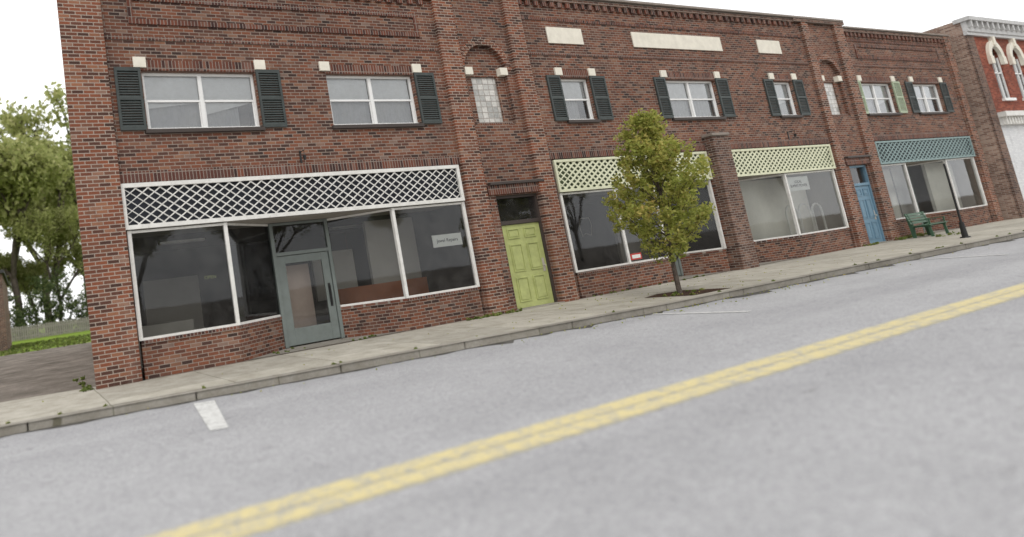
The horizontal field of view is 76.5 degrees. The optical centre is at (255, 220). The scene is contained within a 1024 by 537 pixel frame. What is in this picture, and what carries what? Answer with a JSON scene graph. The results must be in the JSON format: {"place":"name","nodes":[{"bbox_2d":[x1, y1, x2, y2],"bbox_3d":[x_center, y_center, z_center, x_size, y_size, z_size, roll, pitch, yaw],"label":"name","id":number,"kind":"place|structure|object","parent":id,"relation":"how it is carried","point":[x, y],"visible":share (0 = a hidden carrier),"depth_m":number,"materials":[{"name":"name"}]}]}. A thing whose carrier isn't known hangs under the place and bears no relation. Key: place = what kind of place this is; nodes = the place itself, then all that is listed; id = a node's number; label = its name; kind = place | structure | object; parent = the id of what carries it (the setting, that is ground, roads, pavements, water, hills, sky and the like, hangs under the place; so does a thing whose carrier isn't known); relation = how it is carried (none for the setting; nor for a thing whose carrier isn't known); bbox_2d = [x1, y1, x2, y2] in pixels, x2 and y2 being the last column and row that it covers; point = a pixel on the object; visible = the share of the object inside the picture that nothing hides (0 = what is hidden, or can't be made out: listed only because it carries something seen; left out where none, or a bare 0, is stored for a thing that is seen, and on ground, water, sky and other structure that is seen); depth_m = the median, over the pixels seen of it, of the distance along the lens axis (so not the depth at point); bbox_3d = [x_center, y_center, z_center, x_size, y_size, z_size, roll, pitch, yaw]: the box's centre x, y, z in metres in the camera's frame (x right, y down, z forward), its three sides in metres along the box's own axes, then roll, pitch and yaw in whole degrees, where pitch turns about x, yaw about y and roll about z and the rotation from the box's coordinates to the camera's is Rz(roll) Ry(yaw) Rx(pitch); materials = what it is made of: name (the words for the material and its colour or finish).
{"place":"outdoors","nodes":[
{"label":"outdoors","id":0,"kind":"place"},
{"bbox_2d":[0,342,95,402],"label":"driveway","id":1,"kind":"structure","parent":0,"point":[40,372],"depth_m":16.32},
{"bbox_2d":[2,325,339,355],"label":"lawn","id":2,"kind":"structure","parent":0,"point":[44,338],"depth_m":51.56,"materials":[{"name":"green plant"}]},
{"bbox_2d":[0,269,11,350],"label":"brick outbuilding","id":3,"kind":"structure","parent":2,"relation":"on","point":[5,337],"depth_m":34.31,"materials":[{"name":"brick"}]},
{"bbox_2d":[0,109,58,152],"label":"tree","id":4,"kind":"object","parent":2,"relation":"on","point":[23,140],"visible":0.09,"depth_m":70.81,"materials":[{"name":"green plant"}]},
{"bbox_2d":[0,136,73,325],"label":"tree","id":5,"kind":"object","parent":2,"relation":"on","point":[28,174],"visible":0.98,"depth_m":62.03,"materials":[{"name":"green plant"}]},
{"bbox_2d":[0,81,76,332],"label":"tree","id":6,"kind":"object","parent":2,"relation":"on","point":[24,118],"visible":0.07,"depth_m":76.53,"materials":[{"name":"green plant"}]},
{"bbox_2d":[7,255,72,332],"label":"tree","id":7,"kind":"object","parent":2,"relation":"on","point":[31,267],"visible":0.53,"depth_m":67.67,"materials":[{"name":"green plant"}]},
{"bbox_2d":[0,197,83,332],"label":"tree","id":8,"kind":"object","parent":2,"relation":"on","point":[60,231],"visible":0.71,"depth_m":64.86,"materials":[{"name":"green plant"}]},
{"bbox_2d":[0,132,88,326],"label":"tree","id":9,"kind":"object","parent":2,"relation":"on","point":[68,187],"visible":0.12,"depth_m":73.10,"materials":[{"name":"green plant"}]},
{"bbox_2d":[0,334,90,355],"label":"grass","id":10,"kind":"structure","parent":2,"relation":"on","point":[21,347],"depth_m":34.62,"materials":[{"name":"green plant"}]},
{"bbox_2d":[7,266,88,339],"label":"hedge","id":11,"kind":"object","parent":2,"relation":"on","point":[52,304],"visible":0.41,"depth_m":63.09,"materials":[{"name":"green plant"}]},
{"bbox_2d":[11,317,89,341],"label":"wooden fence","id":12,"kind":"object","parent":2,"relation":"on","point":[59,327],"visible":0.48,"depth_m":57.17,"materials":[{"name":"grey wood"}]},
{"bbox_2d":[129,204,474,327],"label":"shop walls","id":13,"kind":"structure","parent":2,"relation":"on","point":[446,268],"depth_m":18.19,"materials":[{"name":"paint"}]},
{"bbox_2d":[142,275,203,329],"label":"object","id":14,"kind":"structure","parent":13,"relation":"attached to","point":[172,299],"depth_m":16.46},
{"bbox_2d":[286,263,316,327],"bbox_3d":[1.053,1.892,14.307,0.750,1.600,0.100,-5,-8,-22],"label":"screen","id":15,"kind":"object","parent":13,"relation":"attached to","point":[301,297],"visible":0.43,"depth_m":14.29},
{"bbox_2d":[311,249,357,301],"bbox_3d":[2.182,1.492,16.026,1.300,1.300,0.100,-5,-8,-22],"label":"picture panel","id":16,"kind":"object","parent":13,"relation":"attached to","point":[344,268],"visible":0.5,"depth_m":16.05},
{"bbox_2d":[500,185,720,269],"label":"shop walls","id":17,"kind":"structure","parent":2,"relation":"on","point":[597,248],"depth_m":22.09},
{"bbox_2d":[850,159,983,212],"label":"shop walls","id":18,"kind":"structure","parent":2,"relation":"on","point":[966,183],"depth_m":25.92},
{"bbox_2d":[149,103,239,127],"bbox_3d":[-1.333,-2.267,12.688,2.079,0.710,0.020,-5,-8,-22],"label":"window curtain","id":19,"kind":"object","parent":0,"point":[181,116],"depth_m":12.63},
{"bbox_2d":[144,77,251,114],"bbox_3d":[-1.211,-2.734,12.755,2.430,0.890,0.001,-5,-8,-22],"label":"window blind","id":20,"kind":"object","parent":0,"point":[172,88],"depth_m":12.76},
{"bbox_2d":[127,212,412,253],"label":"shop ceiling","id":21,"kind":"structure","parent":0,"point":[141,245],"depth_m":16.56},
{"bbox_2d":[142,331,400,378],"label":"recess floor","id":22,"kind":"structure","parent":0,"point":[319,343],"depth_m":13.24,"materials":[{"name":"concrete"}]},
{"bbox_2d":[239,320,285,361],"bbox_3d":[0.117,2.599,12.705,0.160,0.670,1.639,-13,-9,34],"label":"bulkhead","id":23,"kind":"object","parent":22,"relation":"on","point":[261,339],"visible":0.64,"depth_m":12.60,"materials":[{"name":"brick"}]},
{"bbox_2d":[267,219,344,347],"bbox_3d":[1.202,1.438,13.783,1.560,2.880,0.100,-5,-8,-22],"label":"entrance frame","id":24,"kind":"object","parent":22,"relation":"on","point":[274,255],"visible":1,"depth_m":13.80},
{"bbox_2d":[277,251,340,346],"bbox_3d":[1.254,1.817,13.738,1.360,2.070,0.045,-5,-8,-22],"label":"entrance door","id":25,"kind":"structure","parent":24,"relation":"in","point":[312,333],"depth_m":13.66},
{"bbox_2d":[341,301,412,337],"bbox_3d":[2.866,2.357,13.836,1.598,0.670,0.160,-9,-7,12],"label":"bulkhead","id":26,"kind":"object","parent":22,"relation":"on","point":[380,319],"visible":0.86,"depth_m":13.75,"materials":[{"name":"brick"}]},
{"bbox_2d":[327,79,408,99],"bbox_3d":[2.802,-3.227,14.433,2.380,0.610,0.001,-5,-8,-22],"label":"window blind","id":27,"kind":"object","parent":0,"point":[347,89],"depth_m":14.39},
{"bbox_2d":[331,102,411,123],"bbox_3d":[2.861,-2.637,14.415,2.380,0.710,0.020,-5,-8,-22],"label":"window curtain","id":28,"kind":"object","parent":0,"point":[359,113],"depth_m":14.38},
{"bbox_2d":[0,238,1023,536],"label":"road","id":29,"kind":"structure","parent":0,"point":[916,432],"depth_m":4.79,"materials":[{"name":"asphalt"}]},
{"bbox_2d":[0,231,1023,436],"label":"kerb","id":30,"kind":"structure","parent":29,"relation":"on","point":[83,415],"depth_m":10.10,"materials":[{"name":"concrete"}]},
{"bbox_2d":[0,237,1023,437],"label":"gutter debris","id":31,"kind":"object","parent":29,"relation":"on","point":[512,341],"visible":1,"depth_m":10.25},
{"bbox_2d":[145,283,1023,536],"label":"line old paint","id":32,"kind":"object","parent":29,"relation":"on","point":[414,483],"depth_m":4.76,"materials":[{"name":"paint"}]},
{"bbox_2d":[151,283,1023,536],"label":"line","id":33,"kind":"object","parent":29,"relation":"on","point":[298,511],"depth_m":4.78,"materials":[{"name":"yellow paint"}]},
{"bbox_2d":[194,254,1007,430],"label":"parking lines","id":34,"kind":"object","parent":29,"relation":"on","point":[211,415],"visible":1,"depth_m":7.69,"materials":[{"name":"white paint"}]},
{"bbox_2d":[0,218,1023,424],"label":"sidewalk","id":35,"kind":"structure","parent":0,"point":[18,410],"depth_m":12.10,"materials":[{"name":"concrete"}]},
{"bbox_2d":[5,230,1023,423],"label":"weeds","id":36,"kind":"object","parent":35,"relation":"on","point":[85,388],"visible":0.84,"depth_m":14.05,"materials":[{"name":"green plant"}]},
{"bbox_2d":[56,0,994,383],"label":"front wall","id":37,"kind":"structure","parent":35,"relation":"on","point":[504,148],"depth_m":15.46,"materials":[{"name":"brick"}]},
{"bbox_2d":[113,67,146,130],"bbox_3d":[-2.567,-2.503,11.948,0.540,1.350,0.040,-5,-8,-22],"label":"shutter","id":38,"kind":"object","parent":37,"relation":"attached to","point":[130,100],"visible":1,"depth_m":11.94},
{"bbox_2d":[140,329,242,379],"bbox_3d":[-1.251,2.661,11.674,2.020,0.670,0.160,-5,-8,-22],"label":"bulkhead","id":39,"kind":"object","parent":37,"relation":"attached to","point":[180,355],"visible":0.93,"depth_m":11.58,"materials":[{"name":"brick"}]},
{"bbox_2d":[140,287,479,344],"bbox_3d":[1.486,2.110,13.328,8.410,0.070,1.073,-5,-8,-22],"label":"bulkhead cap","id":40,"kind":"object","parent":39,"relation":"on","point":[280,318],"visible":0.88,"depth_m":12.90,"materials":[{"name":"wood"}]},
{"bbox_2d":[126,202,479,340],"bbox_3d":[1.346,1.006,13.433,8.490,2.163,0.970,-5,-8,-22],"label":"shopfront frame","id":41,"kind":"object","parent":40,"relation":"on","point":[231,272],"visible":1,"depth_m":12.60,"materials":[{"name":"white paint"}]},
{"bbox_2d":[126,201,461,237],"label":"recess ceiling","id":42,"kind":"structure","parent":41,"relation":"on","point":[278,220],"depth_m":13.37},
{"bbox_2d":[141,73,259,128],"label":"window frame","id":43,"kind":"object","parent":37,"relation":"in","point":[201,101],"visible":0.81,"depth_m":12.66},
{"bbox_2d":[255,69,287,127],"bbox_3d":[0.359,-2.761,13.153,0.590,1.350,0.040,-5,-8,-22],"label":"shutter","id":44,"kind":"object","parent":37,"relation":"attached to","point":[278,99],"visible":1,"depth_m":13.15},
{"bbox_2d":[124,169,459,224],"bbox_3d":[1.264,-0.603,13.196,8.480,0.890,0.001,-5,-8,-22],"label":"transom panel","id":45,"kind":"object","parent":37,"relation":"attached to","point":[162,208],"visible":0.6,"depth_m":12.89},
{"bbox_2d":[121,165,464,229],"bbox_3d":[1.286,-0.613,13.141,8.520,0.930,0.060,-5,-8,-22],"label":"lattice frame","id":46,"kind":"object","parent":37,"relation":"attached to","point":[222,219],"visible":1,"depth_m":12.82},
{"bbox_2d":[125,168,459,224],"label":"lattice slats","id":47,"kind":"object","parent":46,"relation":"in","point":[291,193],"visible":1,"depth_m":12.91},
{"bbox_2d":[326,76,417,124],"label":"window frame","id":48,"kind":"object","parent":37,"relation":"in","point":[371,100],"visible":0.63,"depth_m":14.37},
{"bbox_2d":[413,72,442,123],"bbox_3d":[4.386,-3.116,14.811,0.610,1.350,0.040,-5,-8,-22],"label":"shutter","id":49,"kind":"object","parent":37,"relation":"attached to","point":[423,79],"visible":1,"depth_m":14.80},
{"bbox_2d":[408,290,483,329],"bbox_3d":[4.583,2.147,14.077,2.140,0.670,0.160,-5,-8,-22],"label":"bulkhead","id":50,"kind":"object","parent":37,"relation":"attached to","point":[439,310],"visible":0.79,"depth_m":13.98,"materials":[{"name":"brick"}]},
{"bbox_2d":[460,37,511,69],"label":"arch voussoirs","id":51,"kind":"object","parent":37,"relation":"attached to","point":[467,46],"visible":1,"depth_m":15.85,"materials":[{"name":"brick"}]},
{"bbox_2d":[460,43,512,122],"bbox_3d":[6.246,-3.667,15.778,1.440,2.260,0.180,-5,-8,-22],"label":"arched niche","id":52,"kind":"object","parent":37,"relation":"attached to","point":[483,61],"visible":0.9,"depth_m":15.90,"materials":[{"name":"brick"}]},
{"bbox_2d":[471,78,502,122],"bbox_3d":[6.262,-3.252,15.774,0.880,1.300,0.001,-5,-8,-22],"label":"glass block window","id":53,"kind":"structure","parent":52,"relation":"attached to","point":[487,100],"depth_m":15.78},
{"bbox_2d":[496,193,557,304],"bbox_3d":[7.077,0.787,15.343,1.480,2.970,0.140,-5,-8,-22],"label":"door frame","id":54,"kind":"object","parent":37,"relation":"attached to","point":[535,207],"visible":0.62,"depth_m":15.51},
{"bbox_2d":[502,222,553,308],"bbox_3d":[7.136,1.152,15.280,1.330,2.160,0.067,-5,-8,-22],"label":"door leaf","id":55,"kind":"object","parent":54,"relation":"in","point":[529,275],"visible":0.98,"depth_m":15.26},
{"bbox_2d":[57,0,1003,389],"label":"pilasters","id":56,"kind":"object","parent":37,"relation":"attached to","point":[105,260],"visible":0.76,"depth_m":14.50,"materials":[{"name":"brick"}]},
{"bbox_2d":[104,0,968,195],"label":"soldier courses","id":57,"kind":"object","parent":37,"relation":"attached to","point":[193,173],"visible":0.98,"depth_m":14.29,"materials":[{"name":"brick"}]},
{"bbox_2d":[132,27,942,81],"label":"stone panels","id":58,"kind":"object","parent":37,"relation":"attached to","point":[557,35],"visible":1,"depth_m":18.56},
{"bbox_2d":[145,112,949,185],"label":"window sills","id":59,"kind":"structure","parent":37,"relation":"attached to","point":[226,129],"depth_m":14.29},
{"bbox_2d":[545,75,568,120],"bbox_3d":[8.575,-3.485,16.536,0.520,1.350,0.040,-5,-8,-22],"label":"shutter","id":60,"kind":"object","parent":37,"relation":"attached to","point":[557,97],"visible":1,"depth_m":16.52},
{"bbox_2d":[589,76,613,119],"bbox_3d":[10.229,-3.631,17.217,0.630,1.350,0.040,-5,-8,-22],"label":"shutter","id":61,"kind":"object","parent":37,"relation":"attached to","point":[600,95],"visible":1,"depth_m":17.21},
{"bbox_2d":[575,267,635,298],"bbox_3d":[9.710,1.715,16.184,2.140,0.630,0.160,-5,-8,-22],"label":"bulkhead","id":62,"kind":"object","parent":37,"relation":"attached to","point":[602,282],"visible":0.79,"depth_m":16.08,"materials":[{"name":"brick"}]},
{"bbox_2d":[575,249,725,274],"bbox_3d":[11.587,1.261,17.498,6.670,0.070,1.106,-5,-8,-22],"label":"bulkhead cap","id":63,"kind":"object","parent":62,"relation":"on","point":[628,265],"visible":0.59,"depth_m":16.62,"materials":[{"name":"wood"}]},
{"bbox_2d":[559,180,726,272],"bbox_3d":[11.383,0.145,17.593,6.628,2.203,1.027,-5,-8,-22],"label":"shopfront frame","id":64,"kind":"object","parent":63,"relation":"on","point":[717,221],"visible":0.61,"depth_m":16.66,"materials":[{"name":"white paint"}]},
{"bbox_2d":[552,154,707,188],"bbox_3d":[11.338,-1.481,17.343,6.660,0.870,0.001,-5,-8,-22],"label":"transom panel","id":65,"kind":"object","parent":37,"relation":"attached to","point":[585,174],"visible":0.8,"depth_m":16.60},
{"bbox_2d":[552,151,712,192],"bbox_3d":[11.360,-1.491,17.288,6.700,0.910,0.060,-5,-8,-22],"label":"lattice frame","id":66,"kind":"object","parent":37,"relation":"attached to","point":[554,162],"visible":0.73,"depth_m":16.41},
{"bbox_2d":[557,154,708,188],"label":"lattice slats","id":67,"kind":"object","parent":66,"relation":"in","point":[590,171],"visible":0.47,"depth_m":16.57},
{"bbox_2d":[631,261,673,287],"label":"bulkhead","id":68,"kind":"object","parent":37,"relation":"attached to","point":[650,274],"visible":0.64,"depth_m":16.83,"materials":[{"name":"brick"}]},
{"bbox_2d":[653,77,673,118],"bbox_3d":[12.815,-3.859,18.282,0.520,1.350,0.040,-5,-8,-22],"label":"shutter","id":69,"kind":"object","parent":37,"relation":"attached to","point":[662,96],"visible":0.95,"depth_m":18.27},
{"bbox_2d":[427,0,942,38],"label":"corbel course","id":70,"kind":"object","parent":37,"relation":"attached to","point":[705,13],"visible":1,"depth_m":20.34,"materials":[{"name":"brown brick"}]},
{"bbox_2d":[354,0,943,42],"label":"brick dentils","id":71,"kind":"object","parent":70,"relation":"attached to","point":[671,14],"visible":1,"depth_m":19.35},
{"bbox_2d":[666,81,719,117],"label":"window frame","id":72,"kind":"object","parent":37,"relation":"in","point":[690,99],"visible":0.61,"depth_m":19.06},
{"bbox_2d":[666,83,711,100],"bbox_3d":[14.133,-4.226,19.099,2.430,0.610,0.001,-5,-8,-22],"label":"window blind","id":73,"kind":"object","parent":72,"relation":"attached to","point":[677,91],"depth_m":19.19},
{"bbox_2d":[715,78,735,116],"bbox_3d":[15.722,-4.115,19.479,0.610,1.350,0.040,-5,-8,-22],"label":"shutter","id":74,"kind":"object","parent":37,"relation":"attached to","point":[725,98],"visible":1,"depth_m":19.47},
{"bbox_2d":[584,0,948,36],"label":"parapet coping","id":75,"kind":"object","parent":37,"relation":"on","point":[641,3],"visible":0.41,"depth_m":20.53,"materials":[{"name":"tile"}]},
{"bbox_2d":[732,147,830,173],"bbox_3d":[18.168,-2.083,20.155,6.240,0.870,0.001,-5,-8,-22],"label":"transom panel","id":76,"kind":"object","parent":37,"relation":"attached to","point":[752,154],"visible":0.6,"depth_m":20.16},
{"bbox_2d":[731,144,835,176],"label":"lattice frame","id":77,"kind":"object","parent":37,"relation":"attached to","point":[788,171],"visible":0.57,"depth_m":20.18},
{"bbox_2d":[732,146,832,174],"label":"lattice slats","id":78,"kind":"object","parent":77,"relation":"in","point":[776,159],"visible":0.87,"depth_m":20.06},
{"bbox_2d":[801,230,853,256],"bbox_3d":[19.979,0.790,20.417,3.050,0.670,0.160,-5,-8,-22],"label":"bulkhead","id":79,"kind":"object","parent":37,"relation":"attached to","point":[826,243],"visible":1,"depth_m":20.32,"materials":[{"name":"brick"}]},
{"bbox_2d":[819,60,845,113],"bbox_3d":[21.931,-5.050,22.237,1.440,2.260,0.180,-5,-8,-22],"label":"arched niche","id":80,"kind":"object","parent":37,"relation":"attached to","point":[828,71],"visible":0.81,"depth_m":22.41,"materials":[{"name":"brick"}]},
{"bbox_2d":[876,138,970,161],"bbox_3d":[27.715,-2.925,24.087,8.020,0.870,0.001,-5,-8,-22],"label":"transom panel","id":81,"kind":"object","parent":37,"relation":"attached to","point":[888,152],"visible":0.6,"depth_m":23.98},
{"bbox_2d":[877,138,972,161],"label":"lattice slats","id":82,"kind":"object","parent":81,"relation":"attached to","point":[925,149],"visible":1,"depth_m":23.91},
{"bbox_2d":[922,23,1019,219],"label":"side wall","id":83,"kind":"structure","parent":37,"relation":"attached to","point":[990,148],"depth_m":25.91,"materials":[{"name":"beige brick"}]},
{"bbox_2d":[960,207,991,226],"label":"bulkhead","id":84,"kind":"object","parent":37,"relation":"attached to","point":[978,216],"visible":0.71,"depth_m":24.69,"materials":[{"name":"brick"}]},
{"bbox_2d":[896,205,987,221],"bbox_3d":[27.906,-0.222,24.191,7.910,0.070,1.040,-5,-8,-22],"label":"bulkhead cap","id":85,"kind":"object","parent":84,"relation":"on","point":[946,212],"visible":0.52,"depth_m":24.46,"materials":[{"name":"wood"}]},
{"bbox_2d":[881,157,987,219],"bbox_3d":[27.765,-1.325,24.296,7.990,2.163,0.939,-5,-8,-22],"label":"shopfront frame","id":86,"kind":"object","parent":85,"relation":"on","point":[911,192],"visible":0.7,"depth_m":24.45,"materials":[{"name":"white paint"}]},
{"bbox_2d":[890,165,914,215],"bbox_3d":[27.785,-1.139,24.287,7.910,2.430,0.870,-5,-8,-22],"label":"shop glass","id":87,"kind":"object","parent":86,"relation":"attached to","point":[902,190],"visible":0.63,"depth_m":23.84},
{"bbox_2d":[601,108,715,293],"bbox_3d":[9.460,-0.472,13.701,2.150,4.490,2.350,-11,-8,24],"label":"street tree","id":88,"kind":"object","parent":35,"relation":"on","point":[660,161],"visible":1,"depth_m":13.40,"materials":[{"name":"green plant"}]},
{"bbox_2d":[702,135,759,269],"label":"shop pier","id":89,"kind":"structure","parent":35,"relation":"on","point":[736,224],"depth_m":18.32,"materials":[{"name":"brown brick"}]},
{"bbox_2d":[904,211,948,237],"bbox_3d":[24.969,0.114,21.653,1.560,0.938,0.609,-5,-8,-24],"label":"park bench","id":90,"kind":"object","parent":35,"relation":"on","point":[927,224],"visible":0.95,"depth_m":21.63,"materials":[{"name":"green paint"}]},
{"bbox_2d":[965,36,1023,217],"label":"corner pier","id":91,"kind":"structure","parent":35,"relation":"on","point":[996,125],"depth_m":25.68,"materials":[{"name":"brown brick"}]},
{"bbox_2d":[1001,124,1023,198],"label":"shopfront wall","id":92,"kind":"structure","parent":35,"relation":"on","point":[1014,136],"depth_m":26.12,"materials":[{"name":"white paint"}]},
{"bbox_2d":[0,0,1023,327],"label":"sky","id":93,"kind":"structure","parent":0,"point":[30,42],"materials":[{"name":"white"}]},
{"bbox_2d":[671,100,712,116],"bbox_3d":[14.192,-3.636,19.081,2.430,0.710,0.020,-5,-8,-22],"label":"window curtain","id":94,"kind":"object","parent":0,"point":[701,108],"depth_m":19.19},
{"bbox_2d":[678,271,723,279],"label":"recess floor","id":95,"kind":"structure","parent":0,"point":[685,277],"depth_m":18.14,"materials":[{"name":"concrete"}]},
{"bbox_2d":[680,251,730,275],"bbox_3d":[14.290,1.373,18.559,1.226,0.630,0.160,-12,-8,30],"label":"bulkhead","id":96,"kind":"object","parent":95,"relation":"on","point":[713,262],"visible":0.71,"depth_m":18.47,"materials":[{"name":"brick"}]},
{"bbox_2d":[759,257,799,264],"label":"recess floor","id":97,"kind":"structure","parent":0,"point":[772,261],"depth_m":19.50,"materials":[{"name":"concrete"}]},
{"bbox_2d":[739,176,813,239],"bbox_3d":[18.969,-0.110,21.162,4.200,2.860,0.100,-5,-8,-22],"label":"partition","id":98,"kind":"object","parent":97,"relation":"on","point":[766,203],"visible":0.43,"depth_m":21.03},
{"bbox_2d":[754,237,805,262],"bbox_3d":[17.664,1.051,19.919,1.910,0.670,0.160,-9,-7,5],"label":"bulkhead","id":99,"kind":"object","parent":97,"relation":"on","point":[779,250],"visible":0.64,"depth_m":19.82,"materials":[{"name":"brick"}]},
{"bbox_2d":[754,228,849,243],"bbox_3d":[19.051,0.524,20.269,4.845,0.070,0.744,-6,-7,-12],"label":"bulkhead cap","id":100,"kind":"object","parent":99,"relation":"on","point":[792,237],"visible":0.79,"depth_m":19.90,"materials":[{"name":"wood"}]},
{"bbox_2d":[739,169,848,241],"bbox_3d":[18.928,-0.582,20.371,4.872,2.163,0.641,-6,-7,-12],"label":"shopfront frame","id":101,"kind":"object","parent":100,"relation":"on","point":[792,208],"visible":0.88,"depth_m":20.16,"materials":[{"name":"white paint"}]},
{"bbox_2d":[800,171,843,230],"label":"shop walls","id":102,"kind":"structure","parent":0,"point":[821,191],"depth_m":21.59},
{"bbox_2d":[855,185,882,243],"bbox_3d":[22.872,-0.235,21.760,1.120,2.160,0.067,-5,-8,-22],"label":"door leaf","id":103,"kind":"object","parent":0,"point":[868,214],"visible":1,"depth_m":21.76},
{"bbox_2d":[965,36,1023,157],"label":"walls","id":104,"kind":"structure","parent":0,"point":[1011,81],"depth_m":27.00,"materials":[{"name":"red brick"}]},
{"bbox_2d":[952,16,1023,40],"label":"cornice","id":105,"kind":"structure","parent":104,"relation":"attached to","point":[976,26],"depth_m":26.89,"materials":[{"name":"paint"}]},
{"label":"recess floor","id":106,"kind":"structure","parent":0,"visible":0},
{"bbox_2d":[921,162,962,211],"bbox_3d":[30.211,-1.134,25.525,2.400,2.860,0.100,-5,-8,-22],"label":"partition","id":107,"kind":"object","parent":106,"relation":"on","point":[938,187],"visible":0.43,"depth_m":25.38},
{"label":"shop floor","id":108,"kind":"structure","parent":0,"visible":0},
{"bbox_2d":[137,319,193,367],"bbox_3d":[-2.161,2.908,13.832,1.400,0.930,0.500,-5,-8,-22],"label":"counter","id":109,"kind":"object","parent":108,"relation":"on","point":[167,328],"visible":0.21,"depth_m":13.66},
{"bbox_2d":[338,277,428,304],"bbox_3d":[3.398,2.251,15.606,3.100,1.130,0.100,-5,-8,-22],"label":"counter","id":110,"kind":"object","parent":108,"relation":"on","point":[386,290],"visible":0.21,"depth_m":15.61,"materials":[{"name":"brown wood"}]},
{"bbox_2d":[362,217,421,283],"bbox_3d":[3.898,1.373,16.181,1.600,2.860,0.100,-5,-8,-22],"label":"partition","id":111,"kind":"object","parent":108,"relation":"on","point":[381,251],"visible":0.64,"depth_m":16.15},
{"label":"shop floor","id":112,"kind":"structure","parent":0,"visible":0},
{"bbox_2d":[608,206,648,263],"bbox_3d":[12.866,0.735,19.956,1.300,2.580,0.100,-5,-8,-22],"label":"partition","id":113,"kind":"object","parent":112,"relation":"on","point":[634,243],"visible":0.36,"depth_m":19.87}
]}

